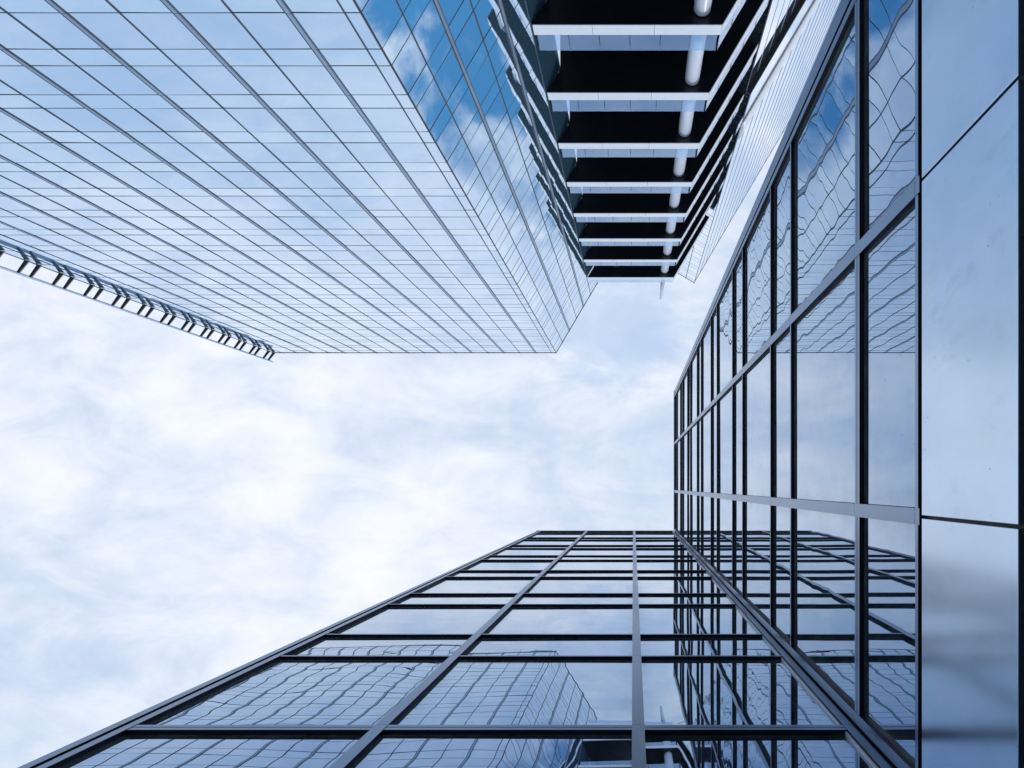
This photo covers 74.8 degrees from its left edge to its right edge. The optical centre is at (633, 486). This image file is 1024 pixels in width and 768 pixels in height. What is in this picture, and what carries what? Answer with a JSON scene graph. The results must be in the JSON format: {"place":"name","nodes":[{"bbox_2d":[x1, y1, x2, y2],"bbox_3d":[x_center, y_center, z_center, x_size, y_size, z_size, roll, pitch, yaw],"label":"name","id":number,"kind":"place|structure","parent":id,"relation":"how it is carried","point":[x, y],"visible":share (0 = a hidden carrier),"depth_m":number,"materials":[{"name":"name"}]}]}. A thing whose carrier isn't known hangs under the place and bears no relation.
{"place":"outdoors","nodes":[
{"label":"outdoors","id":0,"kind":"place"},
{"bbox_2d":[0,0,597,361],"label":"glass tower","id":1,"kind":"structure","parent":0,"point":[331,176],"depth_m":48.51,"materials":[{"name":"blue glass"}]},
{"bbox_2d":[0,143,47,161],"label":"window","id":2,"kind":"structure","parent":1,"relation":"in","point":[13,152],"depth_m":44.12,"materials":[{"name":"blue glass"}]},
{"bbox_2d":[0,13,52,48],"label":"window","id":3,"kind":"structure","parent":1,"relation":"in","point":[13,35],"depth_m":32.64,"materials":[{"name":"blue glass"}]},
{"bbox_2d":[0,172,56,187],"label":"window","id":4,"kind":"structure","parent":1,"relation":"in","point":[25,179],"depth_m":47.86,"materials":[{"name":"blue glass"}]},
{"bbox_2d":[0,66,64,94],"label":"window","id":5,"kind":"structure","parent":1,"relation":"in","point":[20,78],"depth_m":36.18,"materials":[{"name":"blue glass"}]},
{"bbox_2d":[4,109,77,131],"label":"window","id":6,"kind":"structure","parent":1,"relation":"in","point":[40,119],"depth_m":40.04,"materials":[{"name":"blue glass"}]},
{"bbox_2d":[18,143,83,161],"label":"window","id":7,"kind":"structure","parent":1,"relation":"in","point":[51,152],"depth_m":43.87,"materials":[{"name":"blue glass"}]},
{"bbox_2d":[9,13,101,48],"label":"window","id":8,"kind":"structure","parent":1,"relation":"in","point":[53,28],"depth_m":32.15,"materials":[{"name":"blue glass"}]},
{"bbox_2d":[34,172,93,187],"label":"window","id":9,"kind":"structure","parent":1,"relation":"in","point":[63,179],"depth_m":47.72,"materials":[{"name":"blue glass"}]},
{"bbox_2d":[32,66,113,94],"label":"window","id":10,"kind":"structure","parent":1,"relation":"in","point":[72,79],"depth_m":36.09,"materials":[{"name":"blue glass"}]},
{"bbox_2d":[46,109,117,131],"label":"window","id":11,"kind":"structure","parent":1,"relation":"in","point":[83,120],"depth_m":40.04,"materials":[{"name":"blue glass"}]},
{"bbox_2d":[60,143,124,161],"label":"window","id":12,"kind":"structure","parent":1,"relation":"in","point":[93,152],"depth_m":43.86,"materials":[{"name":"blue glass"}]},
{"bbox_2d":[70,172,127,187],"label":"window","id":13,"kind":"structure","parent":1,"relation":"in","point":[97,179],"depth_m":47.74,"materials":[{"name":"blue glass"}]},
{"bbox_2d":[68,13,156,48],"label":"window","id":14,"kind":"structure","parent":1,"relation":"in","point":[112,29],"depth_m":32.15,"materials":[{"name":"blue glass"}]},
{"bbox_2d":[79,66,157,94],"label":"window","id":15,"kind":"structure","parent":1,"relation":"in","point":[119,80],"depth_m":36.09,"materials":[{"name":"blue glass"}]},
{"bbox_2d":[93,109,162,131],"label":"window","id":16,"kind":"structure","parent":1,"relation":"in","point":[128,120],"depth_m":40.04,"materials":[{"name":"blue glass"}]},
{"bbox_2d":[99,143,161,161],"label":"window","id":17,"kind":"structure","parent":1,"relation":"in","point":[130,152],"depth_m":43.87,"materials":[{"name":"blue glass"}]},
{"bbox_2d":[108,172,165,187],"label":"window","id":18,"kind":"structure","parent":1,"relation":"in","point":[134,179],"depth_m":47.71,"materials":[{"name":"blue glass"}]},
{"bbox_2d":[121,13,206,48],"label":"window","id":19,"kind":"structure","parent":1,"relation":"in","point":[164,30],"depth_m":32.13,"materials":[{"name":"blue glass"}]},
{"bbox_2d":[131,66,206,94],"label":"window","id":20,"kind":"structure","parent":1,"relation":"in","point":[170,80],"depth_m":36.09,"materials":[{"name":"blue glass"}]},
{"bbox_2d":[136,109,202,131],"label":"window","id":21,"kind":"structure","parent":1,"relation":"in","point":[169,120],"depth_m":40.05,"materials":[{"name":"blue glass"}]},
{"bbox_2d":[144,172,198,187],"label":"window","id":22,"kind":"structure","parent":1,"relation":"in","point":[168,179],"depth_m":47.71,"materials":[{"name":"blue glass"}]},
{"bbox_2d":[142,143,201,161],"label":"window","id":23,"kind":"structure","parent":1,"relation":"in","point":[171,152],"depth_m":43.87,"materials":[{"name":"blue glass"}]},
{"bbox_2d":[180,143,238,161],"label":"window","id":24,"kind":"structure","parent":1,"relation":"in","point":[208,152],"depth_m":43.87,"materials":[{"name":"blue glass"}]},
{"bbox_2d":[183,172,236,187],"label":"window","id":25,"kind":"structure","parent":1,"relation":"in","point":[206,179],"depth_m":47.71,"materials":[{"name":"blue glass"}]},
{"bbox_2d":[178,66,250,94],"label":"window","id":26,"kind":"structure","parent":1,"relation":"in","point":[215,80],"depth_m":36.09,"materials":[{"name":"blue glass"}]},
{"bbox_2d":[183,109,246,131],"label":"window","id":27,"kind":"structure","parent":1,"relation":"in","point":[213,120],"depth_m":40.03,"materials":[{"name":"blue glass"}]},
{"bbox_2d":[180,13,260,48],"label":"window","id":28,"kind":"structure","parent":1,"relation":"in","point":[220,30],"depth_m":32.14,"materials":[{"name":"blue glass"}]},
{"bbox_2d":[219,172,270,187],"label":"window","id":29,"kind":"structure","parent":1,"relation":"in","point":[240,179],"depth_m":47.72,"materials":[{"name":"blue glass"}]},
{"bbox_2d":[223,143,279,161],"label":"window","id":30,"kind":"structure","parent":1,"relation":"in","point":[248,152],"depth_m":43.86,"materials":[{"name":"blue glass"}]},
{"bbox_2d":[225,109,286,131],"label":"window","id":31,"kind":"structure","parent":1,"relation":"in","point":[253,120],"depth_m":40.02,"materials":[{"name":"blue glass"}]},
{"bbox_2d":[231,66,299,94],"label":"window","id":32,"kind":"structure","parent":1,"relation":"in","point":[266,80],"depth_m":36.09,"materials":[{"name":"blue glass"}]},
{"bbox_2d":[234,13,310,48],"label":"window","id":33,"kind":"structure","parent":1,"relation":"in","point":[270,30],"depth_m":32.15,"materials":[{"name":"blue glass"}]},
{"bbox_2d":[258,172,307,187],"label":"window","id":34,"kind":"structure","parent":1,"relation":"in","point":[277,179],"depth_m":47.72,"materials":[{"name":"blue glass"}]},
{"bbox_2d":[262,143,316,161],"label":"window","id":35,"kind":"structure","parent":1,"relation":"in","point":[285,152],"depth_m":43.87,"materials":[{"name":"blue glass"}]},
{"bbox_2d":[272,109,331,131],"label":"window","id":36,"kind":"structure","parent":1,"relation":"in","point":[298,120],"depth_m":40.03,"materials":[{"name":"blue glass"}]},
{"bbox_2d":[278,66,344,94],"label":"window","id":37,"kind":"structure","parent":1,"relation":"in","point":[309,80],"depth_m":36.09,"materials":[{"name":"blue glass"}]},
{"bbox_2d":[293,172,341,187],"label":"window","id":38,"kind":"structure","parent":1,"relation":"in","point":[311,179],"depth_m":47.72,"materials":[{"name":"blue glass"}]},
{"bbox_2d":[293,13,364,48],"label":"window","id":39,"kind":"structure","parent":1,"relation":"in","point":[326,30],"depth_m":32.14,"materials":[{"name":"blue glass"}]},
{"bbox_2d":[305,143,356,161],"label":"window","id":40,"kind":"structure","parent":1,"relation":"in","point":[326,152],"depth_m":43.87,"materials":[{"name":"blue glass"}]},
{"bbox_2d":[315,109,371,131],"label":"window","id":41,"kind":"structure","parent":1,"relation":"in","point":[339,120],"depth_m":40.03,"materials":[{"name":"blue glass"}]},
{"bbox_2d":[332,172,378,187],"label":"window","id":42,"kind":"structure","parent":1,"relation":"in","point":[349,179],"depth_m":47.71,"materials":[{"name":"blue glass"}]},
{"bbox_2d":[331,66,392,94],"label":"window","id":43,"kind":"structure","parent":1,"relation":"in","point":[358,80],"depth_m":36.09,"materials":[{"name":"blue glass"}]},
{"bbox_2d":[346,13,379,48],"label":"window","id":44,"kind":"structure","parent":1,"relation":"in","point":[356,19],"depth_m":32.14,"materials":[{"name":"blue glass"}]},
{"bbox_2d":[343,143,393,161],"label":"window","id":45,"kind":"structure","parent":1,"relation":"in","point":[363,152],"depth_m":43.87,"materials":[{"name":"blue glass"}]},
{"bbox_2d":[362,0,401,47],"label":"window","id":46,"kind":"structure","parent":1,"relation":"in","point":[382,16],"depth_m":32.43,"materials":[{"name":"blue glass"}]},
{"bbox_2d":[362,109,415,131],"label":"window","id":47,"kind":"structure","parent":1,"relation":"in","point":[383,120],"depth_m":40.03,"materials":[{"name":"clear glass"}]},
{"bbox_2d":[368,172,412,187],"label":"window","id":48,"kind":"structure","parent":1,"relation":"in","point":[383,179],"depth_m":47.71,"materials":[{"name":"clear glass"}]},
{"bbox_2d":[393,33,425,92],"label":"window","id":49,"kind":"structure","parent":1,"relation":"in","point":[410,62],"depth_m":36.07,"materials":[{"name":"blue glass"}]},
{"bbox_2d":[386,143,433,162],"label":"window","id":50,"kind":"structure","parent":1,"relation":"in","point":[404,152],"depth_m":43.86,"materials":[{"name":"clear glass"}]},
{"bbox_2d":[412,0,444,61],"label":"window","id":51,"kind":"structure","parent":1,"relation":"in","point":[429,30],"depth_m":36.07,"materials":[{"name":"blue glass"}]},
{"bbox_2d":[407,172,449,187],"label":"window","id":52,"kind":"structure","parent":1,"relation":"in","point":[421,179],"depth_m":47.71,"materials":[{"name":"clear glass"}]},
{"bbox_2d":[417,79,445,129],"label":"window","id":53,"kind":"structure","parent":1,"relation":"in","point":[432,103],"depth_m":39.97,"materials":[{"name":"blue glass"}]},
{"bbox_2d":[435,49,462,101],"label":"window","id":54,"kind":"structure","parent":1,"relation":"in","point":[449,74],"depth_m":39.98,"materials":[{"name":"blue glass"}]},
{"bbox_2d":[437,117,461,160],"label":"window","id":55,"kind":"structure","parent":1,"relation":"in","point":[450,136],"depth_m":43.88,"materials":[{"name":"blue glass"}]},
{"bbox_2d":[453,88,477,134],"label":"window","id":56,"kind":"structure","parent":1,"relation":"in","point":[466,109],"depth_m":43.88,"materials":[{"name":"blue glass"}]},
{"bbox_2d":[455,12,482,67],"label":"window","id":57,"kind":"structure","parent":1,"relation":"in","point":[469,40],"depth_m":39.98,"materials":[{"name":"blue glass"}]},
{"bbox_2d":[472,56,495,104],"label":"window","id":58,"kind":"structure","parent":1,"relation":"in","point":[485,77],"depth_m":43.88,"materials":[{"name":"blue glass"}]},
{"bbox_2d":[474,0,499,37],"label":"window","id":59,"kind":"structure","parent":1,"relation":"in","point":[486,11],"depth_m":40.26,"materials":[{"name":"blue glass"}]},
{"bbox_2d":[485,92,506,135],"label":"window","id":60,"kind":"structure","parent":1,"relation":"in","point":[497,111],"depth_m":47.79,"materials":[{"name":"blue glass"}]},
{"bbox_2d":[489,27,511,76],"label":"window","id":61,"kind":"structure","parent":1,"relation":"in","point":[501,51],"depth_m":43.89,"materials":[{"name":"blue glass"}]},
{"bbox_2d":[501,65,521,109],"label":"window","id":62,"kind":"structure","parent":1,"relation":"in","point":[512,85],"depth_m":47.79,"materials":[{"name":"blue glass"}]},
{"bbox_2d":[508,0,529,46],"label":"window","id":63,"kind":"structure","parent":1,"relation":"in","point":[518,21],"depth_m":43.90,"materials":[{"name":"blue glass"}]},
{"bbox_2d":[0,35,785,767],"label":"sky","id":64,"kind":"structure","parent":0,"point":[180,510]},
{"bbox_2d":[18,0,1023,767],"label":"office building","id":65,"kind":"structure","parent":0,"point":[828,572],"depth_m":6.25,"materials":[{"name":"black glass"}]},
{"bbox_2d":[59,734,363,767],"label":"spandrel window","id":66,"kind":"structure","parent":65,"relation":"in","point":[129,750],"depth_m":5.60,"materials":[{"name":"blue glass"}]},
{"bbox_2d":[147,660,444,724],"bbox_3d":[-3.515,2.276,7.345,2.270,2.478,0.032,0,-90,0],"label":"window","id":67,"kind":"structure","parent":65,"relation":"in","point":[282,692],"depth_m":7.11,"materials":[{"name":"blue glass"}]},
{"bbox_2d":[291,637,469,654],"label":"spandrel window","id":68,"kind":"structure","parent":65,"relation":"in","point":[336,645],"depth_m":9.29,"materials":[{"name":"blue glass"}]},
{"bbox_2d":[334,607,502,633],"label":"window","id":69,"kind":"structure","parent":65,"relation":"in","point":[390,620],"depth_m":11.04,"materials":[{"name":"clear glass"}]},
{"bbox_2d":[395,595,515,603],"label":"spandrel window","id":70,"kind":"structure","parent":65,"relation":"in","point":[485,599],"depth_m":13.17,"materials":[{"name":"blue glass"}]},
{"bbox_2d":[417,579,532,592],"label":"window","id":71,"kind":"structure","parent":65,"relation":"in","point":[446,585],"depth_m":14.91,"materials":[{"name":"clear glass"}]},
{"bbox_2d":[350,734,631,767],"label":"spandrel window","id":72,"kind":"structure","parent":65,"relation":"in","point":[390,750],"depth_m":5.60,"materials":[{"name":"blue glass"}]},
{"bbox_2d":[465,561,551,569],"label":"window","id":73,"kind":"structure","parent":65,"relation":"in","point":[483,565],"depth_m":18.91,"materials":[{"name":"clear glass"}]},
{"bbox_2d":[393,659,631,724],"bbox_3d":[-1.148,2.275,7.345,2.311,2.478,0.034,0,-90,0],"label":"window","id":74,"kind":"structure","parent":65,"relation":"in","point":[473,691],"depth_m":7.14,"materials":[{"name":"blue glass"}]},
{"bbox_2d":[464,638,631,654],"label":"spandrel window","id":75,"kind":"structure","parent":65,"relation":"in","point":[485,646],"depth_m":9.30,"materials":[{"name":"blue glass"}]},
{"bbox_2d":[485,607,632,633],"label":"window","id":76,"kind":"structure","parent":65,"relation":"in","point":[518,620],"depth_m":11.04,"materials":[{"name":"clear glass"}]},
{"bbox_2d":[516,596,632,603],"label":"spandrel window","id":77,"kind":"structure","parent":65,"relation":"in","point":[525,599],"depth_m":13.06,"materials":[{"name":"blue glass"}]},
{"bbox_2d":[527,579,632,592],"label":"window","id":78,"kind":"structure","parent":65,"relation":"in","point":[543,585],"depth_m":14.91,"materials":[{"name":"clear glass"}]},
{"bbox_2d":[550,561,632,569],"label":"window","id":79,"kind":"structure","parent":65,"relation":"in","point":[560,565],"depth_m":18.87,"materials":[{"name":"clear glass"}]},
{"bbox_2d":[637,561,703,569],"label":"window","id":80,"kind":"structure","parent":65,"relation":"in","point":[641,565],"depth_m":18.88,"materials":[{"name":"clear glass"}]},
{"bbox_2d":[638,579,722,592],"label":"window","id":81,"kind":"structure","parent":65,"relation":"in","point":[644,585],"depth_m":14.91,"materials":[{"name":"blue glass"}]},
{"bbox_2d":[638,595,732,603],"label":"spandrel window","id":82,"kind":"structure","parent":65,"relation":"in","point":[643,599],"depth_m":13.17,"materials":[{"name":"blue glass"}]},
{"bbox_2d":[639,606,757,633],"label":"window","id":83,"kind":"structure","parent":65,"relation":"in","point":[653,619],"depth_m":11.03,"materials":[{"name":"blue glass"}]},
{"bbox_2d":[702,410,709,492],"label":"window","id":84,"kind":"structure","parent":65,"relation":"in","point":[706,418],"depth_m":18.86,"materials":[{"name":"blue glass"}]},
{"bbox_2d":[702,324,709,411],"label":"window","id":85,"kind":"structure","parent":65,"relation":"in","point":[706,339],"depth_m":18.88,"materials":[{"name":"blue glass"}]},
{"bbox_2d":[702,496,709,562],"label":"window","id":86,"kind":"structure","parent":65,"relation":"in","point":[705,500],"depth_m":18.86,"materials":[{"name":"blue glass"}]},
{"bbox_2d":[640,637,776,654],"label":"spandrel window","id":87,"kind":"structure","parent":65,"relation":"in","point":[746,645],"depth_m":9.30,"materials":[{"name":"blue glass"}]},
{"bbox_2d":[718,277,731,393],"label":"window","id":88,"kind":"structure","parent":65,"relation":"in","point":[725,304],"depth_m":14.97,"materials":[{"name":"blue glass"}]},
{"bbox_2d":[718,498,731,583],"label":"window","id":89,"kind":"structure","parent":65,"relation":"in","point":[724,505],"depth_m":14.98,"materials":[{"name":"blue glass"}]},
{"bbox_2d":[719,388,731,493],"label":"window","id":90,"kind":"structure","parent":65,"relation":"in","point":[725,403],"depth_m":14.99,"materials":[{"name":"blue glass"}]},
{"bbox_2d":[734,378,741,494],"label":"spandrel window","id":91,"kind":"structure","parent":65,"relation":"in","point":[738,386],"depth_m":13.14,"materials":[{"name":"blue glass"}]},
{"bbox_2d":[734,256,741,375],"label":"spandrel window","id":92,"kind":"structure","parent":65,"relation":"in","point":[738,270],"depth_m":13.14,"materials":[{"name":"blue glass"}]},
{"bbox_2d":[734,501,741,593],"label":"spandrel window","id":93,"kind":"structure","parent":65,"relation":"in","point":[738,504],"depth_m":13.14,"materials":[{"name":"blue glass"}]},
{"bbox_2d":[641,660,836,724],"bbox_3d":[1.029,2.275,7.345,1.891,2.478,0.033,0,-90,0],"label":"window","id":94,"kind":"structure","parent":65,"relation":"in","point":[675,692],"depth_m":7.11,"materials":[{"name":"blue glass"}]},
{"bbox_2d":[745,350,769,496],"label":"window","id":95,"kind":"structure","parent":65,"relation":"in","point":[757,380],"depth_m":11.04,"materials":[{"name":"blue glass"}]},
{"bbox_2d":[745,196,769,364],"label":"window","id":96,"kind":"structure","parent":65,"relation":"in","point":[757,250],"depth_m":11.05,"materials":[{"name":"blue glass"}]},
{"bbox_2d":[745,502,769,621],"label":"window","id":97,"kind":"structure","parent":65,"relation":"in","point":[757,516],"depth_m":11.04,"materials":[{"name":"blue glass"}]},
{"bbox_2d":[645,735,872,767],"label":"spandrel window","id":98,"kind":"structure","parent":65,"relation":"in","point":[666,751],"depth_m":5.60,"materials":[{"name":"blue glass"}]},
{"bbox_2d":[774,329,789,497],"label":"spandrel window","id":99,"kind":"structure","parent":65,"relation":"in","point":[781,348],"depth_m":9.27,"materials":[{"name":"blue glass"}]},
{"bbox_2d":[774,153,789,332],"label":"spandrel window","id":100,"kind":"structure","parent":65,"relation":"in","point":[781,188],"depth_m":9.28,"materials":[{"name":"blue glass"}]},
{"bbox_2d":[774,506,789,641],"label":"spandrel window","id":101,"kind":"structure","parent":65,"relation":"in","point":[781,515],"depth_m":9.27,"materials":[{"name":"blue glass"}]},
{"bbox_2d":[794,264,854,502],"bbox_3d":[2.123,-0.986,7.345,0.034,2.478,2.321,0,-90,0],"label":"window","id":102,"kind":"structure","parent":65,"relation":"in","point":[824,336],"depth_m":7.15,"materials":[{"name":"blue glass"}]},
{"bbox_2d":[794,14,854,310],"bbox_3d":[2.124,-3.379,7.345,0.031,2.478,2.303,0,-90,0],"label":"window","id":103,"kind":"structure","parent":65,"relation":"in","point":[824,146],"depth_m":7.15,"materials":[{"name":"blue glass"}]},
{"bbox_2d":[794,508,854,705],"bbox_3d":[2.123,1.182,7.345,0.033,2.478,1.856,0,-90,0],"label":"window","id":104,"kind":"structure","parent":65,"relation":"in","point":[824,543],"depth_m":7.15,"materials":[{"name":"blue glass"}]},
{"bbox_2d":[864,203,914,507],"bbox_3d":[2.124,-0.986,5.392,0.033,1.193,2.321,0,-90,0],"label":"spandrel window","id":105,"kind":"structure","parent":65,"relation":"in","point":[889,265],"depth_m":5.37,"materials":[{"name":"blue glass"}]},
{"bbox_2d":[864,0,914,234],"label":"spandrel window","id":106,"kind":"structure","parent":65,"relation":"in","point":[889,25],"depth_m":5.44,"materials":[{"name":"blue glass"}]},
{"bbox_2d":[864,518,914,764],"bbox_3d":[2.123,1.182,5.392,0.034,1.193,1.856,0,-90,0],"label":"spandrel window","id":107,"kind":"structure","parent":65,"relation":"in","point":[889,546],"depth_m":5.37,"materials":[{"name":"blue glass"}]},
{"bbox_2d":[678,0,840,282],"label":"white tower","id":108,"kind":"structure","parent":0,"point":[787,36],"depth_m":89.75,"materials":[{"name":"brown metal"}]},
{"bbox_3d":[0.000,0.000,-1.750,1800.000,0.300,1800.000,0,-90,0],"label":"ground","id":109,"kind":"structure","parent":0,"visible":0},
{"bbox_2d":[532,0,768,298],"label":"terraced building","id":110,"kind":"structure","parent":109,"relation":"on","point":[649,91],"depth_m":61.19,"materials":[{"name":"black metal"}]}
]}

